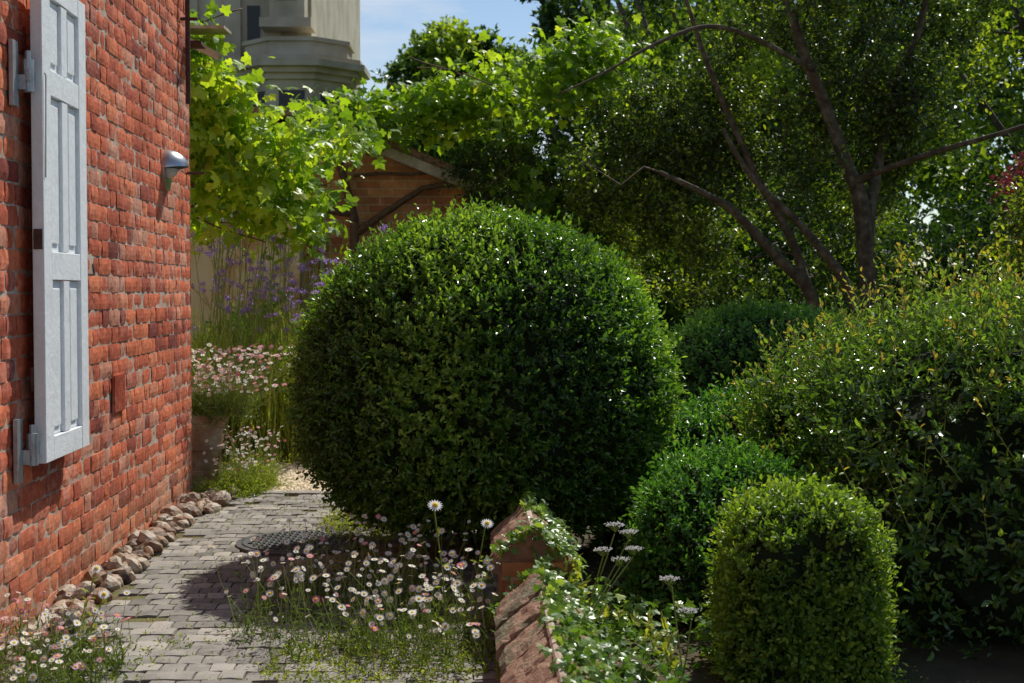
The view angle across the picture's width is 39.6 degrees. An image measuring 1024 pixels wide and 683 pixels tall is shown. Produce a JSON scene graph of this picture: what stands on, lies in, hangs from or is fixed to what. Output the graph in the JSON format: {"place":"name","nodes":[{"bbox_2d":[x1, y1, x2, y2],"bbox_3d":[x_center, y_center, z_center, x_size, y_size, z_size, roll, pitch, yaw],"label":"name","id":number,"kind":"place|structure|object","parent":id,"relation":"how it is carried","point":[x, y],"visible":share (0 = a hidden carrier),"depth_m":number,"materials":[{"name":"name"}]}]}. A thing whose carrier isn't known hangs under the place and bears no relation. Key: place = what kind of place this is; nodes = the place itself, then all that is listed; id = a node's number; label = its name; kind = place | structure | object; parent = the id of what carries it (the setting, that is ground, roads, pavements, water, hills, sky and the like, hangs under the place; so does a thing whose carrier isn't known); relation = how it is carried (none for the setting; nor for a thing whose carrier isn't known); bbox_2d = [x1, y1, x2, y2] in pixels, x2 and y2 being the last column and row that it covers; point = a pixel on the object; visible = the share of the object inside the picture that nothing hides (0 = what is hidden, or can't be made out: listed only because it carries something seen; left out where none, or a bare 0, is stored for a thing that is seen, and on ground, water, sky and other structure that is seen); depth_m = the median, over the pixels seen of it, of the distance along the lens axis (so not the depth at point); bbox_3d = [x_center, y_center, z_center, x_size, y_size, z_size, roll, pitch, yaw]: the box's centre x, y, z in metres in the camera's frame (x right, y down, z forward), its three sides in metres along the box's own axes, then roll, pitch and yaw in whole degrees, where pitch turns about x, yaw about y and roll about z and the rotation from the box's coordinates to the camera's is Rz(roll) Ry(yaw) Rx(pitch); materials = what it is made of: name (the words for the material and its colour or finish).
{"place":"outdoors","nodes":[
{"label":"outdoors","id":0,"kind":"place"},
{"bbox_2d":[219,458,327,491],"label":"gravel path","id":1,"kind":"structure","parent":0,"point":[300,483],"depth_m":9.15,"materials":[{"name":"beige gravel"}]},
{"bbox_2d":[192,414,228,490],"bbox_3d":[-1.900,0.666,8.648,0.360,0.475,0.360,0,2,0],"label":"terracotta pot","id":2,"kind":"object","parent":1,"relation":"on","point":[201,433],"visible":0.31,"depth_m":8.53,"materials":[{"name":"brown ceramic"}]},
{"bbox_2d":[191,343,299,445],"bbox_3d":[-1.843,0.330,8.471,1.476,0.631,1.321,-1,2,-30],"label":"potted fleabane","id":3,"kind":"object","parent":2,"relation":"on","point":[212,401],"visible":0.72,"depth_m":8.49,"materials":[{"name":"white plant"}]},
{"bbox_2d":[190,25,299,155],"bbox_3d":[-2.513,-0.689,11.167,1.734,3.010,3.326,-1,2,-27],"label":"vine pergola","id":4,"kind":"object","parent":1,"relation":"on","point":[210,29],"visible":0.14,"depth_m":9.63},
{"bbox_2d":[195,426,295,494],"bbox_3d":[-1.652,0.712,8.644,0.710,0.408,1.026,0,2,0],"label":"fleabane patch","id":5,"kind":"object","parent":1,"relation":"on","point":[237,473],"visible":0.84,"depth_m":8.52,"materials":[{"name":"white plant"}]},
{"bbox_2d":[190,0,369,106],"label":"walls","id":6,"kind":"structure","parent":0,"point":[312,44],"depth_m":24.25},
{"bbox_2d":[247,6,340,109],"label":"windows","id":7,"kind":"structure","parent":6,"relation":"attached to","point":[253,27],"depth_m":24.19,"materials":[{"name":"grey glass"}]},
{"bbox_2d":[28,490,572,682],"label":"paved path","id":8,"kind":"structure","parent":0,"point":[201,665],"depth_m":5.37,"materials":[{"name":"stone"}]},
{"bbox_2d":[0,585,139,682],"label":"fleabane patch","id":9,"kind":"object","parent":8,"relation":"on","point":[81,654],"visible":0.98,"depth_m":4.36,"materials":[{"name":"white plant"}]},
{"bbox_2d":[87,590,109,634],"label":"oxeye daisy","id":10,"kind":"object","parent":8,"relation":"on","point":[103,594],"visible":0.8,"depth_m":4.88,"materials":[{"name":"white plant"}]},
{"bbox_2d":[0,484,239,682],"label":"flint edging","id":11,"kind":"object","parent":8,"relation":"on","point":[122,565],"visible":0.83,"depth_m":6.05,"materials":[{"name":"beige stone"}]},
{"bbox_2d":[76,564,101,622],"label":"oxeye daisy","id":12,"kind":"object","parent":11,"relation":"on","point":[96,568],"visible":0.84,"depth_m":5.02,"materials":[{"name":"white plant"}]},
{"bbox_2d":[18,476,499,682],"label":"paving weeds","id":13,"kind":"object","parent":8,"relation":"on","point":[245,492],"visible":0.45,"depth_m":4.68,"materials":[{"name":"green plant"}]},
{"bbox_2d":[235,530,372,556],"bbox_3d":[-0.980,0.946,6.716,0.640,0.024,0.640,0,2,0],"label":"manhole cover","id":14,"kind":"object","parent":8,"relation":"on","point":[273,543],"visible":0.74,"depth_m":6.63,"materials":[{"name":"metal"}]},
{"bbox_2d":[209,504,500,677],"bbox_3d":[-0.496,0.874,5.190,1.199,0.323,1.781,0,2,0],"label":"fleabane patch","id":15,"kind":"object","parent":8,"relation":"on","point":[372,625],"visible":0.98,"depth_m":4.91,"materials":[{"name":"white plant"}]},
{"bbox_2d":[429,500,452,640],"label":"oxeye daisy","id":16,"kind":"object","parent":8,"relation":"on","point":[434,505],"visible":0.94,"depth_m":4.74,"materials":[{"name":"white plant"}]},
{"bbox_2d":[458,519,493,628],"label":"oxeye daisy","id":17,"kind":"object","parent":8,"relation":"on","point":[486,523],"visible":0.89,"depth_m":4.90,"materials":[{"name":"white plant"}]},
{"bbox_2d":[278,192,689,554],"bbox_3d":[-0.132,0.150,6.515,1.879,1.666,1.846,0,2,0],"label":"box ball bush","id":18,"kind":"object","parent":8,"relation":"on","point":[476,366],"visible":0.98,"depth_m":5.92,"materials":[{"name":"green plant"}]},
{"bbox_2d":[498,500,567,682],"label":"garden wall","id":19,"kind":"structure","parent":8,"relation":"on","point":[510,569],"depth_m":4.85,"materials":[{"name":"brick"}]},
{"bbox_2d":[490,504,603,682],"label":"coping tiles","id":20,"kind":"object","parent":19,"relation":"attached to","point":[519,633],"visible":0.52,"depth_m":4.04,"materials":[{"name":"ceramic"}]},
{"bbox_2d":[360,0,1023,295],"label":"sky","id":21,"kind":"structure","parent":0,"point":[385,25],"materials":[{"name":"blue"}]},
{"bbox_2d":[563,520,1023,682],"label":"ground","id":22,"kind":"structure","parent":0,"point":[947,664],"depth_m":4.71,"materials":[{"name":"soil"}]},
{"bbox_2d":[0,0,191,638],"bbox_3d":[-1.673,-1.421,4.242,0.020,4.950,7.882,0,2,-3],"label":"brick facing","id":23,"kind":"object","parent":22,"relation":"on","point":[11,348],"visible":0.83,"depth_m":6.27,"materials":[{"name":"red brick"}]},
{"bbox_2d":[8,0,94,484],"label":"window shutter","id":24,"kind":"object","parent":23,"relation":"attached to","point":[51,78],"depth_m":5.12,"materials":[{"name":"grey paint"}]},
{"bbox_2d":[112,372,125,413],"bbox_3d":[-1.758,0.229,6.368,0.012,0.175,0.215,0,2,-3],"label":"air brick","id":25,"kind":"object","parent":23,"relation":"attached to","point":[118,391],"visible":1,"depth_m":6.34,"materials":[{"name":"red brick"}]},
{"bbox_2d":[161,150,188,190],"bbox_3d":[-1.766,-0.899,7.481,0.131,0.218,0.217,0,2,0],"label":"wall lamp","id":26,"kind":"object","parent":23,"relation":"attached to","point":[173,163],"visible":1,"depth_m":7.42,"materials":[{"name":"metal"}]},
{"bbox_2d":[180,0,205,173],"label":"iron rod","id":27,"kind":"object","parent":23,"relation":"attached to","point":[189,43],"visible":1,"depth_m":7.90,"materials":[{"name":"black metal"}]},
{"bbox_2d":[189,104,192,490],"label":"side walls","id":28,"kind":"structure","parent":22,"relation":"on","point":[190,292],"depth_m":8.22,"materials":[{"name":"brick"}]},
{"bbox_2d":[191,283,309,375],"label":"border plants","id":29,"kind":"object","parent":22,"relation":"on","point":[267,313],"visible":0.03,"depth_m":11.94,"materials":[{"name":"green plant"}]},
{"bbox_2d":[191,180,387,463],"bbox_3d":[-1.794,-0.141,10.573,1.808,2.087,1.998,0,2,0],"label":"verbena clump","id":30,"kind":"object","parent":22,"relation":"on","point":[277,404],"visible":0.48,"depth_m":10.13,"materials":[{"name":"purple plant"}]},
{"bbox_2d":[190,106,604,346],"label":"brick outbuilding","id":31,"kind":"structure","parent":22,"relation":"on","point":[375,195],"depth_m":13.35,"materials":[{"name":"brick"}]},
{"bbox_2d":[190,182,248,219],"bbox_3d":[-2.825,-1.486,13.307,0.830,0.725,0.091,0,2,0],"label":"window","id":32,"kind":"structure","parent":31,"relation":"in","point":[191,206],"depth_m":13.30,"materials":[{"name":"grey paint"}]},
{"bbox_2d":[190,0,661,292],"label":"grape vine","id":33,"kind":"object","parent":22,"relation":"on","point":[242,147],"visible":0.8,"depth_m":11.19,"materials":[{"name":"green plant"}]},
{"bbox_2d":[53,493,928,682],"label":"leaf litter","id":34,"kind":"object","parent":22,"relation":"on","point":[448,591],"visible":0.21,"depth_m":5.66,"materials":[{"name":"plant"}]},
{"bbox_2d":[433,112,658,282],"bbox_3d":[0.323,-0.657,12.914,2.109,2.833,0.964,0,2,0],"label":"climbing shrub","id":35,"kind":"object","parent":22,"relation":"on","point":[482,161],"visible":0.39,"depth_m":12.81,"materials":[{"name":"green plant"}]},
{"bbox_2d":[475,491,717,682],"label":"ivy","id":36,"kind":"object","parent":22,"relation":"on","point":[589,650],"visible":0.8,"depth_m":4.45,"materials":[{"name":"green plant"}]},
{"bbox_2d":[563,521,643,624],"bbox_3d":[0.290,0.777,4.679,0.382,0.345,0.284,-1,2,-32],"label":"cow parsley","id":37,"kind":"object","parent":22,"relation":"on","point":[601,617],"visible":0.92,"depth_m":4.73,"materials":[{"name":"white plant"}]},
{"bbox_2d":[585,447,683,556],"bbox_3d":[0.725,0.737,6.773,0.758,0.503,0.977,0,2,0],"label":"box ball bush","id":38,"kind":"object","parent":22,"relation":"on","point":[606,538],"visible":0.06,"depth_m":6.53,"materials":[{"name":"green plant"}]},
{"bbox_2d":[630,574,701,678],"bbox_3d":[0.454,0.933,4.236,0.214,0.475,0.234,0,2,0],"label":"cow parsley","id":39,"kind":"object","parent":22,"relation":"on","point":[666,646],"visible":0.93,"depth_m":4.22,"materials":[{"name":"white plant"}]},
{"bbox_2d":[615,423,819,625],"bbox_3d":[0.832,0.684,5.584,0.892,0.726,1.294,0,2,0],"label":"box ball bush","id":40,"kind":"object","parent":22,"relation":"on","point":[673,516],"visible":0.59,"depth_m":5.31,"materials":[{"name":"green plant"}]},
{"bbox_2d":[657,376,778,461],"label":"box ball bush","id":41,"kind":"object","parent":22,"relation":"on","point":[700,420],"visible":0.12,"depth_m":6.85,"materials":[{"name":"green plant"}]},
{"bbox_2d":[665,289,873,410],"bbox_3d":[1.628,0.306,9.020,1.857,1.283,1.574,0,2,0],"label":"box ball bush","id":42,"kind":"object","parent":22,"relation":"on","point":[712,343],"visible":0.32,"depth_m":8.63,"materials":[{"name":"green plant"}]},
{"bbox_2d":[552,0,1023,333],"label":"plum tree","id":43,"kind":"object","parent":22,"relation":"on","point":[897,113],"visible":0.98,"depth_m":11.55,"materials":[{"name":"green plant"}]},
{"bbox_2d":[710,292,892,478],"bbox_3d":[1.510,0.443,6.593,1.286,1.353,1.616,0,2,0],"label":"privet hedge","id":44,"kind":"object","parent":22,"relation":"on","point":[771,426],"visible":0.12,"depth_m":6.41,"materials":[{"name":"green plant"}]},
{"bbox_2d":[701,464,909,682],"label":"clipped box bush","id":45,"kind":"object","parent":22,"relation":"on","point":[801,589],"visible":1,"depth_m":4.25,"materials":[{"name":"green plant"}]},
{"bbox_2d":[763,263,1023,660],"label":"privet hedge","id":46,"kind":"object","parent":22,"relation":"on","point":[961,575],"visible":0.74,"depth_m":4.91,"materials":[{"name":"green plant"}]},
{"bbox_2d":[755,239,1023,546],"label":"privet shoots","id":47,"kind":"object","parent":46,"relation":"attached to","point":[1004,305],"visible":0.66,"depth_m":5.25,"materials":[{"name":"green plant"}]},
{"label":"lawn","id":48,"kind":"structure","parent":0,"visible":0},
{"bbox_2d":[370,15,546,181],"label":"broadleaf tree","id":49,"kind":"object","parent":48,"relation":"on","point":[427,47],"visible":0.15,"depth_m":57.95,"materials":[{"name":"green plant"}]},
{"bbox_2d":[513,0,695,181],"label":"broadleaf tree","id":50,"kind":"object","parent":48,"relation":"on","point":[548,12],"visible":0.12,"depth_m":64.53,"materials":[{"name":"green plant"}]},
{"bbox_2d":[571,0,796,317],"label":"broadleaf tree","id":51,"kind":"object","parent":48,"relation":"on","point":[645,19],"visible":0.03,"depth_m":32.24,"materials":[{"name":"green plant"}]},
{"bbox_2d":[477,168,1000,334],"bbox_3d":[4.697,-2.275,41.907,42.906,6.535,7.704,0,2,0],"label":"distant hedge","id":52,"kind":"object","parent":48,"relation":"on","point":[668,315],"visible":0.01,"depth_m":39.55,"materials":[{"name":"green plant"}]},
{"bbox_2d":[505,150,1023,339],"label":"shrubbery","id":53,"kind":"object","parent":48,"relation":"on","point":[980,216],"visible":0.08,"depth_m":14.28,"materials":[{"name":"green plant"}]},
{"bbox_2d":[585,0,983,311],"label":"broadleaf tree","id":54,"kind":"object","parent":48,"relation":"on","point":[786,85],"visible":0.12,"depth_m":18.63,"materials":[{"name":"green plant"}]},
{"bbox_2d":[700,0,1023,291],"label":"broadleaf tree","id":55,"kind":"object","parent":48,"relation":"on","point":[927,183],"visible":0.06,"depth_m":25.12,"materials":[{"name":"green plant"}]},
{"bbox_2d":[881,4,1023,259],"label":"broadleaf tree","id":56,"kind":"object","parent":48,"relation":"on","point":[985,128],"visible":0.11,"depth_m":28.77,"materials":[{"name":"green plant"}]},
{"bbox_2d":[925,0,1023,275],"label":"broadleaf tree","id":57,"kind":"object","parent":48,"relation":"on","point":[955,167],"visible":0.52,"depth_m":18.22,"materials":[{"name":"green plant"}]},
{"bbox_2d":[987,151,1023,263],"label":"purple leaved shrub","id":58,"kind":"object","parent":48,"relation":"on","point":[1009,178],"visible":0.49,"depth_m":12.03,"materials":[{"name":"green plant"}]}
]}

